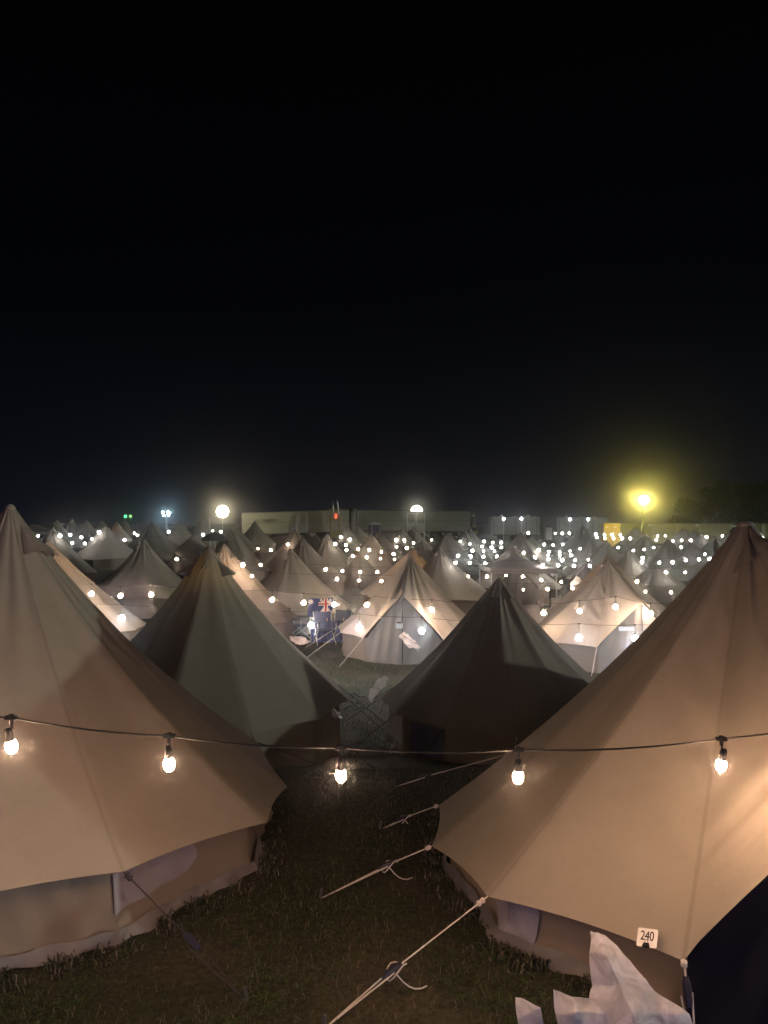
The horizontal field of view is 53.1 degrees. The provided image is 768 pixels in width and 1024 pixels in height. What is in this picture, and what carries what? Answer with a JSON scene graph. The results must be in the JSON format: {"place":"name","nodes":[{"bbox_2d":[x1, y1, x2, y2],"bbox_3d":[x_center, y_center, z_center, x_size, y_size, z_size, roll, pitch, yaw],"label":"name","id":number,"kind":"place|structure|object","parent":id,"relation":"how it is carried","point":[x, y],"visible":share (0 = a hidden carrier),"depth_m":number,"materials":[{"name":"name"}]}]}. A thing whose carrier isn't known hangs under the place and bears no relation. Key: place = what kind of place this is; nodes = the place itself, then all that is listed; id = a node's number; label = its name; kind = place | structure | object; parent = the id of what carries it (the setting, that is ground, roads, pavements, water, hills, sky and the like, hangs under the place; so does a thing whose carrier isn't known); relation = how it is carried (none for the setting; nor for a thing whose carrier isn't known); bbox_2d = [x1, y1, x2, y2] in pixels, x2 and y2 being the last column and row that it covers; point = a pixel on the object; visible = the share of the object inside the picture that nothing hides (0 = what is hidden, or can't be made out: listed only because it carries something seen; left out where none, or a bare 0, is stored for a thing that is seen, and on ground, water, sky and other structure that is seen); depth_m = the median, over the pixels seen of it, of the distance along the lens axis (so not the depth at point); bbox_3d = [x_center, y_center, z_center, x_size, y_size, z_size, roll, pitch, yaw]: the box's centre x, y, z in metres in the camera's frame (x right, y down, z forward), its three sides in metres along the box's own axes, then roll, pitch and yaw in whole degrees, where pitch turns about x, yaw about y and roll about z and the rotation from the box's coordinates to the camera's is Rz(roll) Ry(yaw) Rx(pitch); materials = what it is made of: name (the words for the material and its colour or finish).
{"place":"outdoors","nodes":[
{"label":"outdoors","id":0,"kind":"place"},
{"bbox_2d":[0,818,591,997],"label":"edge grass","id":1,"kind":"structure","parent":0,"point":[584,980],"depth_m":4.35,"materials":[{"name":"green plant"}]},
{"bbox_2d":[0,524,715,1023],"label":"ground","id":2,"kind":"structure","parent":0,"point":[186,970],"depth_m":4.36,"materials":[{"name":"green plant"}]},
{"bbox_2d":[29,524,60,534],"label":"canopy","id":3,"kind":"object","parent":2,"relation":"on","point":[36,529],"visible":0.45,"depth_m":59.29,"materials":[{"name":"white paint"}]},
{"bbox_2d":[40,519,71,541],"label":"bell tent","id":4,"kind":"object","parent":2,"relation":"on","point":[57,525],"visible":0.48,"depth_m":69.60,"materials":[{"name":"fabric"}]},
{"bbox_2d":[41,527,97,582],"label":"bell tent","id":5,"kind":"object","parent":2,"relation":"on","point":[68,552],"visible":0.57,"depth_m":39.67,"materials":[{"name":"fabric"}]},
{"bbox_2d":[64,519,78,535],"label":"bell tent","id":6,"kind":"object","parent":2,"relation":"on","point":[71,527],"visible":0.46,"depth_m":77.48,"materials":[{"name":"fabric"}]},
{"bbox_2d":[67,520,96,552],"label":"bell tent","id":7,"kind":"object","parent":2,"relation":"on","point":[86,531],"visible":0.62,"depth_m":66.98,"materials":[{"name":"fabric"}]},
{"bbox_2d":[44,540,146,640],"bbox_3d":[-8.956,2.313,20.514,5.016,3.136,5.172,-1,-1,0],"label":"bell tent","id":8,"kind":"object","parent":2,"relation":"on","point":[130,626],"visible":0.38,"depth_m":20.23,"materials":[{"name":"fabric"}]},
{"bbox_2d":[77,525,133,569],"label":"bell tent","id":9,"kind":"object","parent":2,"relation":"on","point":[100,552],"visible":0.81,"depth_m":50.62,"materials":[{"name":"fabric"}]},
{"bbox_2d":[110,521,132,544],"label":"bell tent","id":10,"kind":"object","parent":2,"relation":"on","point":[117,530],"visible":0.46,"depth_m":65.58,"materials":[{"name":"fabric"}]},
{"bbox_2d":[120,519,136,539],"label":"bell tent","id":11,"kind":"object","parent":2,"relation":"on","point":[125,526],"visible":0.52,"depth_m":75.54,"materials":[{"name":"fabric"}]},
{"bbox_2d":[98,538,181,618],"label":"bell tent","id":12,"kind":"object","parent":2,"relation":"on","point":[141,567],"visible":0.8,"depth_m":27.90,"materials":[{"name":"fabric"}]},
{"bbox_2d":[127,521,178,560],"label":"bell tent","id":13,"kind":"object","parent":2,"relation":"on","point":[151,531],"visible":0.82,"depth_m":60.97,"materials":[{"name":"fabric"}]},
{"bbox_2d":[0,504,335,1000],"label":"bell tent","id":14,"kind":"object","parent":2,"relation":"on","point":[114,839],"visible":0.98,"depth_m":4.80,"materials":[{"name":"fabric"}]},
{"bbox_2d":[113,844,196,915],"bbox_3d":[-1.349,2.139,4.553,0.040,0.229,0.605,0,0,34],"label":"mesh window","id":15,"kind":"structure","parent":14,"relation":"in","point":[149,875],"depth_m":4.53,"materials":[{"name":"grey fabric"}]},
{"bbox_2d":[167,552,184,579],"bbox_3d":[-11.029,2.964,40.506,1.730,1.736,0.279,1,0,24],"label":"tent","id":16,"kind":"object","parent":2,"relation":"on","point":[176,566],"depth_m":40.35,"materials":[{"name":"fabric"}]},
{"bbox_2d":[167,521,192,545],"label":"bell tent","id":17,"kind":"object","parent":2,"relation":"on","point":[178,531],"visible":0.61,"depth_m":65.21,"materials":[{"name":"fabric"}]},
{"bbox_2d":[165,533,205,579],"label":"bell tent","id":18,"kind":"object","parent":2,"relation":"on","point":[193,547],"visible":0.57,"depth_m":40.74,"materials":[{"name":"fabric"}]},
{"bbox_2d":[190,520,219,547],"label":"bell tent","id":19,"kind":"object","parent":2,"relation":"on","point":[198,527],"visible":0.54,"depth_m":73.26,"materials":[{"name":"fabric"}]},
{"bbox_2d":[201,531,228,551],"bbox_3d":[-8.798,2.391,40.000,1.440,2.818,1.370,0,0,0],"label":"parasol","id":20,"kind":"object","parent":2,"relation":"on","point":[214,536],"visible":0.91,"depth_m":39.58,"materials":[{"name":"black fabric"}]},
{"bbox_2d":[212,524,260,558],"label":"bell tent","id":21,"kind":"object","parent":2,"relation":"on","point":[254,550],"visible":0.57,"depth_m":61.50,"materials":[{"name":"fabric"}]},
{"bbox_2d":[215,528,270,581],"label":"bell tent","id":22,"kind":"object","parent":2,"relation":"on","point":[237,546],"visible":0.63,"depth_m":39.84,"materials":[{"name":"fabric"}]},
{"bbox_2d":[216,544,297,640],"bbox_3d":[-4.696,2.402,22.772,4.121,2.936,4.192,-1,1,-20],"label":"bell tent","id":23,"kind":"object","parent":2,"relation":"on","point":[282,623],"visible":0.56,"depth_m":22.27,"materials":[{"name":"fabric"}]},
{"bbox_2d":[244,521,275,552],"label":"bell tent","id":24,"kind":"object","parent":2,"relation":"on","point":[254,534],"visible":0.73,"depth_m":73.03,"materials":[{"name":"fabric"}]},
{"bbox_2d":[131,545,400,768],"bbox_3d":[-2.735,2.160,12.000,6.244,3.287,6.244,0,0,0],"label":"bell tent","id":25,"kind":"object","parent":2,"relation":"on","point":[210,635],"visible":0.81,"depth_m":11.05,"materials":[{"name":"fabric"}]},
{"bbox_2d":[263,529,301,574],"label":"bell tent","id":26,"kind":"object","parent":2,"relation":"on","point":[277,556],"visible":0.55,"depth_m":43.31,"materials":[{"name":"fabric"}]},
{"bbox_2d":[241,509,348,536],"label":"semi trailer","id":27,"kind":"object","parent":2,"relation":"on","point":[271,524],"visible":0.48,"depth_m":115.00,"materials":[{"name":"beige metal"}]},
{"bbox_2d":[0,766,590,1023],"bbox_3d":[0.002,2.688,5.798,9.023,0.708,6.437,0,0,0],"label":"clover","id":28,"kind":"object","parent":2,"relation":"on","point":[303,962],"visible":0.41,"depth_m":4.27,"materials":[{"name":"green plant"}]},
{"bbox_2d":[260,537,346,595],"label":"bell tent","id":29,"kind":"object","parent":2,"relation":"on","point":[308,555],"visible":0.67,"depth_m":35.26,"materials":[{"name":"fabric"}]},
{"bbox_2d":[261,548,349,634],"bbox_3d":[-3.088,2.533,25.489,3.997,2.708,3.868,0,0,-5],"label":"bell tent","id":30,"kind":"object","parent":2,"relation":"on","point":[300,580],"visible":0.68,"depth_m":24.71,"materials":[{"name":"fabric"}]},
{"bbox_2d":[307,598,332,616],"bbox_3d":[-1.898,2.845,22.883,0.773,0.589,0.133,0,0,0],"label":"flag","id":31,"kind":"object","parent":30,"relation":"attached to","point":[319,605],"visible":0.72,"depth_m":22.89,"materials":[{"name":"blue fabric"}]},
{"bbox_2d":[304,528,320,548],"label":"bell tent","id":32,"kind":"object","parent":2,"relation":"on","point":[311,537],"visible":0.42,"depth_m":53.47,"materials":[{"name":"fabric"}]},
{"bbox_2d":[313,611,336,645],"bbox_3d":[-1.712,3.344,22.146,0.600,0.911,0.643,0,0,-17],"label":"camp chair","id":33,"kind":"object","parent":2,"relation":"on","point":[321,617],"visible":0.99,"depth_m":22.32,"materials":[{"name":"blue fabric"}]},
{"bbox_2d":[310,618,343,642],"bbox_3d":[-1.652,3.440,22.302,0.982,0.720,0.104,0,0,0],"label":"windbreak","id":34,"kind":"object","parent":2,"relation":"on","point":[329,635],"visible":0.81,"depth_m":22.31,"materials":[{"name":"blue fabric"}]},
{"bbox_2d":[314,534,352,587],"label":"bell tent","id":35,"kind":"object","parent":2,"relation":"on","point":[326,550],"visible":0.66,"depth_m":39.26,"materials":[{"name":"fabric"}]},
{"bbox_2d":[328,501,342,538],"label":"lifting machine","id":36,"kind":"object","parent":2,"relation":"on","point":[333,533],"visible":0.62,"depth_m":99.74,"materials":[{"name":"yellow paint"}]},
{"bbox_2d":[332,609,351,643],"bbox_3d":[-1.348,3.354,22.541,0.627,0.911,0.667,0,0,29],"label":"camp chair","id":37,"kind":"object","parent":2,"relation":"on","point":[340,615],"visible":0.51,"depth_m":22.76,"materials":[{"name":"grey fabric"}]},
{"bbox_2d":[335,525,360,556],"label":"bell tent","id":38,"kind":"object","parent":2,"relation":"on","point":[351,547],"visible":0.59,"depth_m":53.96,"materials":[{"name":"fabric"}]},
{"bbox_2d":[349,507,356,530],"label":"water tank","id":39,"kind":"object","parent":2,"relation":"on","point":[352,517],"visible":0.68,"depth_m":112.49,"materials":[{"name":"metal"}]},
{"bbox_2d":[352,524,367,543],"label":"bell tent","id":40,"kind":"object","parent":2,"relation":"on","point":[359,533],"visible":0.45,"depth_m":65.49,"materials":[{"name":"fabric"}]},
{"bbox_2d":[345,554,380,588],"bbox_3d":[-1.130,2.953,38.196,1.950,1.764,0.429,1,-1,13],"label":"tent","id":41,"kind":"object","parent":2,"relation":"on","point":[359,564],"depth_m":38.07,"materials":[{"name":"fabric"}]},
{"bbox_2d":[344,533,395,588],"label":"bell tent","id":42,"kind":"object","parent":2,"relation":"on","point":[362,562],"visible":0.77,"depth_m":38.35,"materials":[{"name":"fabric"}]},
{"bbox_2d":[368,522,381,536],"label":"hut","id":43,"kind":"object","parent":2,"relation":"on","point":[374,528],"visible":0.49,"depth_m":74.40,"materials":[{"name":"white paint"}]},
{"bbox_2d":[305,556,465,666],"bbox_3d":[0.718,2.539,21.007,5.836,2.708,5.621,0,0,0],"label":"bell tent","id":44,"kind":"object","parent":2,"relation":"on","point":[374,639],"visible":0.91,"depth_m":19.49,"materials":[{"name":"fabric"}]},
{"bbox_2d":[89,584,652,615],"bbox_3d":[-0.570,2.155,18.400,14.833,0.809,1.500,0,0,0],"label":"string light","id":45,"kind":"object","parent":44,"relation":"hanging from","point":[615,606],"visible":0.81,"depth_m":19.08,"materials":[{"name":"white glass"}]},
{"bbox_2d":[365,597,440,664],"bbox_3d":[0.468,2.935,19.131,1.925,1.701,0.295,0,0,8],"label":"door","id":46,"kind":"structure","parent":44,"relation":"in","point":[384,644],"depth_m":19.06,"materials":[{"name":"fabric"}]},
{"bbox_2d":[399,632,419,648],"bbox_3d":[0.597,3.086,18.515,0.605,0.365,0.182,0,0,37],"label":"tarp","id":47,"kind":"object","parent":44,"relation":"attached to","point":[409,641],"visible":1,"depth_m":18.48,"materials":[{"name":"beige plastic"}]},
{"bbox_2d":[374,531,403,562],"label":"bell tent","id":48,"kind":"object","parent":2,"relation":"on","point":[388,546],"visible":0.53,"depth_m":48.38,"materials":[{"name":"fabric"}]},
{"bbox_2d":[359,548,426,605],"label":"bell tent","id":49,"kind":"object","parent":2,"relation":"on","point":[372,589],"visible":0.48,"depth_m":29.58,"materials":[{"name":"fabric"}]},
{"bbox_2d":[390,527,417,555],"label":"bell tent","id":50,"kind":"object","parent":2,"relation":"on","point":[402,534],"visible":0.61,"depth_m":51.09,"materials":[{"name":"fabric"}]},
{"bbox_2d":[357,510,470,536],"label":"semi trailer","id":51,"kind":"object","parent":2,"relation":"on","point":[452,523],"visible":0.76,"depth_m":117.00,"materials":[{"name":"metal"}]},
{"bbox_2d":[407,526,433,550],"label":"bell tent","id":52,"kind":"object","parent":2,"relation":"on","point":[416,537],"visible":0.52,"depth_m":56.50,"materials":[{"name":"fabric"}]},
{"bbox_2d":[415,541,432,561],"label":"bell tent","id":53,"kind":"object","parent":2,"relation":"on","point":[423,550],"visible":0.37,"depth_m":40.60,"materials":[{"name":"fabric"}]},
{"bbox_2d":[297,634,598,757],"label":"grass","id":54,"kind":"structure","parent":2,"relation":"on","point":[371,747],"depth_m":13.82,"materials":[{"name":"green plant"}]},
{"bbox_2d":[423,548,486,613],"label":"bell tent","id":55,"kind":"object","parent":2,"relation":"on","point":[454,583],"visible":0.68,"depth_m":28.57,"materials":[{"name":"fabric"}]},
{"bbox_2d":[432,534,478,580],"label":"bell tent","id":56,"kind":"object","parent":2,"relation":"on","point":[446,545],"visible":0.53,"depth_m":41.17,"materials":[{"name":"fabric"}]},
{"bbox_2d":[446,532,478,575],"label":"bell tent","id":57,"kind":"object","parent":2,"relation":"on","point":[475,563],"visible":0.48,"depth_m":46.44,"materials":[{"name":"fabric"}]},
{"bbox_2d":[340,576,593,766],"bbox_3d":[1.904,2.438,12.700,5.809,2.754,5.809,0,0,0],"label":"bell tent","id":58,"kind":"object","parent":2,"relation":"on","point":[497,668],"visible":0.93,"depth_m":11.65,"materials":[{"name":"fabric"}]},
{"bbox_2d":[368,676,387,702],"bbox_3d":[-0.076,2.978,12.879,0.412,0.418,0.126,0,0,-35],"label":"plastic bag","id":59,"kind":"object","parent":58,"relation":"hanging from","point":[380,684],"visible":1,"depth_m":12.85,"materials":[{"name":"white plastic"}]},
{"bbox_2d":[456,530,494,571],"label":"bell tent","id":60,"kind":"object","parent":2,"relation":"on","point":[467,548],"visible":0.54,"depth_m":48.93,"materials":[{"name":"fabric"}]},
{"bbox_2d":[466,528,495,559],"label":"bell tent","id":61,"kind":"object","parent":2,"relation":"on","point":[469,531],"visible":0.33,"depth_m":56.28,"materials":[{"name":"fabric"}]},
{"bbox_2d":[489,515,539,539],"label":"toilet cabin","id":62,"kind":"object","parent":2,"relation":"on","point":[512,527],"visible":0.88,"depth_m":105.00,"materials":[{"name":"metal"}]},
{"bbox_2d":[479,553,556,597],"bbox_3d":[5.344,2.735,31.000,2.613,2.130,2.613,0,0,-3],"label":"canopy","id":63,"kind":"object","parent":2,"relation":"on","point":[517,564],"visible":0.88,"depth_m":30.03,"materials":[{"name":"white fabric"}]},
{"bbox_2d":[475,546,562,603],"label":"bell tent","id":64,"kind":"object","parent":2,"relation":"on","point":[531,593],"visible":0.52,"depth_m":31.85,"materials":[{"name":"fabric"}]},
{"bbox_2d":[502,574,538,603],"bbox_3d":[5.418,3.025,31.721,1.912,1.551,0.309,0,-2,8],"label":"door","id":65,"kind":"structure","parent":64,"relation":"in","point":[530,594],"depth_m":31.61,"materials":[{"name":"fabric"}]},
{"bbox_2d":[480,532,565,589],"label":"bell tent","id":66,"kind":"object","parent":2,"relation":"on","point":[520,541],"visible":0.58,"depth_m":37.72,"materials":[{"name":"fabric"}]},
{"bbox_2d":[515,997,543,1023],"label":"plastic sheet","id":67,"kind":"object","parent":2,"relation":"on","point":[527,1012],"visible":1,"depth_m":3.46,"materials":[{"name":"white plastic"}]},
{"bbox_2d":[318,520,767,1023],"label":"bell tent","id":68,"kind":"object","parent":2,"relation":"on","point":[556,857],"visible":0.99,"depth_m":4.24,"materials":[{"name":"fabric"}]},
{"bbox_2d":[496,899,539,943],"bbox_3d":[0.700,2.244,4.287,0.117,0.242,0.360,0,0,-32],"label":"mesh window","id":69,"kind":"structure","parent":68,"relation":"in","point":[522,921],"depth_m":4.22,"materials":[{"name":"grey fabric"}]},
{"bbox_2d":[589,931,692,1023],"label":"plastic sheet","id":70,"kind":"object","parent":68,"relation":"hanging from","point":[622,991],"visible":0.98,"depth_m":3.38,"materials":[{"name":"white plastic"}]},
{"bbox_2d":[553,989,606,1023],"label":"plastic sheet","id":71,"kind":"object","parent":70,"relation":"attached to","point":[573,1010],"visible":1,"depth_m":3.35,"materials":[{"name":"white plastic"}]},
{"bbox_2d":[636,927,657,948],"bbox_3d":[1.234,2.001,3.609,0.101,0.069,0.080,0,0,34],"label":"number tag","id":72,"kind":"object","parent":68,"relation":"attached to","point":[647,938],"visible":1,"depth_m":3.61,"materials":[{"name":"white plastic"}]},
{"bbox_2d":[687,875,767,1023],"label":"door","id":73,"kind":"structure","parent":68,"relation":"in","point":[727,970],"depth_m":3.54,"materials":[{"name":"fabric"}]},
{"bbox_2d":[528,535,563,571],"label":"bell tent","id":74,"kind":"object","parent":2,"relation":"on","point":[536,544],"visible":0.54,"depth_m":45.38,"materials":[{"name":"fabric"}]},
{"bbox_2d":[542,525,553,539],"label":"toilet booth","id":75,"kind":"object","parent":2,"relation":"on","point":[547,535],"visible":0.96,"depth_m":103.40,"materials":[{"name":"plastic"}]},
{"bbox_2d":[555,525,602,559],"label":"bell tent","id":76,"kind":"object","parent":2,"relation":"on","point":[581,535],"visible":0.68,"depth_m":61.19,"materials":[{"name":"fabric"}]},
{"bbox_2d":[553,515,606,538],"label":"toilet cabin","id":77,"kind":"object","parent":2,"relation":"on","point":[561,524],"visible":0.59,"depth_m":105.00,"materials":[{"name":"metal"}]},
{"bbox_2d":[562,535,599,576],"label":"bell tent","id":78,"kind":"object","parent":2,"relation":"on","point":[591,545],"visible":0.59,"depth_m":45.34,"materials":[{"name":"fabric"}]},
{"bbox_2d":[565,540,620,590],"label":"bell tent","id":79,"kind":"object","parent":2,"relation":"on","point":[583,570],"visible":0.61,"depth_m":35.82,"materials":[{"name":"fabric"}]},
{"bbox_2d":[573,560,595,587],"bbox_3d":[9.421,2.984,35.195,1.821,1.641,0.263,0,0,42],"label":"door","id":80,"kind":"structure","parent":79,"relation":"in","point":[586,569],"depth_m":35.26,"materials":[{"name":"fabric"}]},
{"bbox_2d":[539,561,660,675],"bbox_3d":[5.794,2.570,19.920,5.919,2.636,5.680,0,0,0],"label":"bell tent","id":81,"kind":"object","parent":2,"relation":"on","point":[601,645],"visible":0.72,"depth_m":18.51,"materials":[{"name":"fabric"}]},
{"bbox_2d":[597,603,655,672],"bbox_3d":[5.984,2.951,17.993,1.947,1.704,0.291,0,0,-6],"label":"door","id":82,"kind":"structure","parent":81,"relation":"in","point":[617,641],"depth_m":17.92,"materials":[{"name":"fabric"}]},
{"bbox_2d":[546,554,665,614],"bbox_3d":[7.257,2.607,24.990,3.925,2.473,3.992,0,0,-3],"label":"bell tent","id":83,"kind":"object","parent":2,"relation":"on","point":[657,605],"visible":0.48,"depth_m":24.72,"materials":[{"name":"fabric"}]},
{"bbox_2d":[613,526,642,554],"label":"bell tent","id":84,"kind":"object","parent":2,"relation":"on","point":[636,532],"visible":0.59,"depth_m":61.40,"materials":[{"name":"fabric"}]},
{"bbox_2d":[615,548,646,579],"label":"bell tent","id":85,"kind":"object","parent":2,"relation":"on","point":[631,566],"visible":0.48,"depth_m":31.00,"materials":[{"name":"fabric"}]},
{"bbox_2d":[621,533,658,561],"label":"bell tent","id":86,"kind":"object","parent":2,"relation":"on","point":[646,542],"visible":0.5,"depth_m":47.34,"materials":[{"name":"fabric"}]},
{"bbox_2d":[633,562,686,607],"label":"bell tent","id":87,"kind":"object","parent":2,"relation":"on","point":[661,583],"visible":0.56,"depth_m":26.28,"materials":[{"name":"fabric"}]},
{"bbox_2d":[643,539,693,580],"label":"bell tent","id":88,"kind":"object","parent":2,"relation":"on","point":[669,549],"visible":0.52,"depth_m":37.50,"materials":[{"name":"fabric"}]},
{"bbox_2d":[670,527,689,546],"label":"bell tent","id":89,"kind":"object","parent":2,"relation":"on","point":[683,531],"visible":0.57,"depth_m":65.52,"materials":[{"name":"fabric"}]},
{"bbox_2d":[668,497,703,522],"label":"tree","id":90,"kind":"object","parent":2,"relation":"on","point":[697,518],"visible":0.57,"depth_m":133.91,"materials":[{"name":"green plant"}]},
{"bbox_2d":[677,529,699,550],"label":"bell tent","id":91,"kind":"object","parent":2,"relation":"on","point":[692,535],"visible":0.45,"depth_m":55.66,"materials":[{"name":"fabric"}]},
{"bbox_2d":[669,541,709,584],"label":"bell tent","id":92,"kind":"object","parent":2,"relation":"on","point":[690,550],"visible":0.48,"depth_m":36.02,"materials":[{"name":"fabric"}]},
{"bbox_2d":[621,523,767,544],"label":"fence","id":93,"kind":"object","parent":2,"relation":"on","point":[652,531],"visible":0.52,"depth_m":86.05,"materials":[{"name":"metal"}]},
{"bbox_2d":[693,533,709,548],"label":"bell tent","id":94,"kind":"object","parent":2,"relation":"on","point":[700,541],"visible":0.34,"depth_m":47.71,"materials":[{"name":"fabric"}]},
{"bbox_2d":[679,486,737,522],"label":"tree","id":95,"kind":"object","parent":2,"relation":"on","point":[714,498],"visible":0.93,"depth_m":127.72,"materials":[{"name":"green plant"}]},
{"bbox_2d":[700,536,722,557],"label":"bell tent","id":96,"kind":"object","parent":2,"relation":"on","point":[712,546],"visible":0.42,"depth_m":42.63,"materials":[{"name":"fabric"}]},
{"bbox_2d":[699,478,762,522],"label":"tree","id":97,"kind":"object","parent":2,"relation":"on","point":[733,485],"visible":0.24,"depth_m":139.46,"materials":[{"name":"green plant"}]},
{"bbox_2d":[729,480,767,522],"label":"tree","id":98,"kind":"object","parent":2,"relation":"on","point":[747,496],"visible":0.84,"depth_m":130.96,"materials":[{"name":"green plant"}]},
{"bbox_2d":[103,604,636,640],"bbox_3d":[-0.121,2.379,16.700,13.217,0.859,0.124,0,0,0],"label":"string light","id":99,"kind":"object","parent":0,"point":[311,625],"visible":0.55,"depth_m":16.69,"materials":[{"name":"white glass"}]},
{"bbox_2d":[0,714,767,783],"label":"string light","id":100,"kind":"object","parent":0,"point":[11,745],"visible":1,"depth_m":3.37,"materials":[{"name":"white glass"}]},
{"bbox_2d":[0,0,767,523],"label":"sky","id":101,"kind":"structure","parent":0,"point":[487,258],"materials":[{"name":"black"}]},
{"bbox_2d":[599,523,620,546],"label":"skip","id":102,"kind":"object","parent":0,"point":[609,529],"visible":0.68,"depth_m":80.10,"materials":[{"name":"yellow metal"}]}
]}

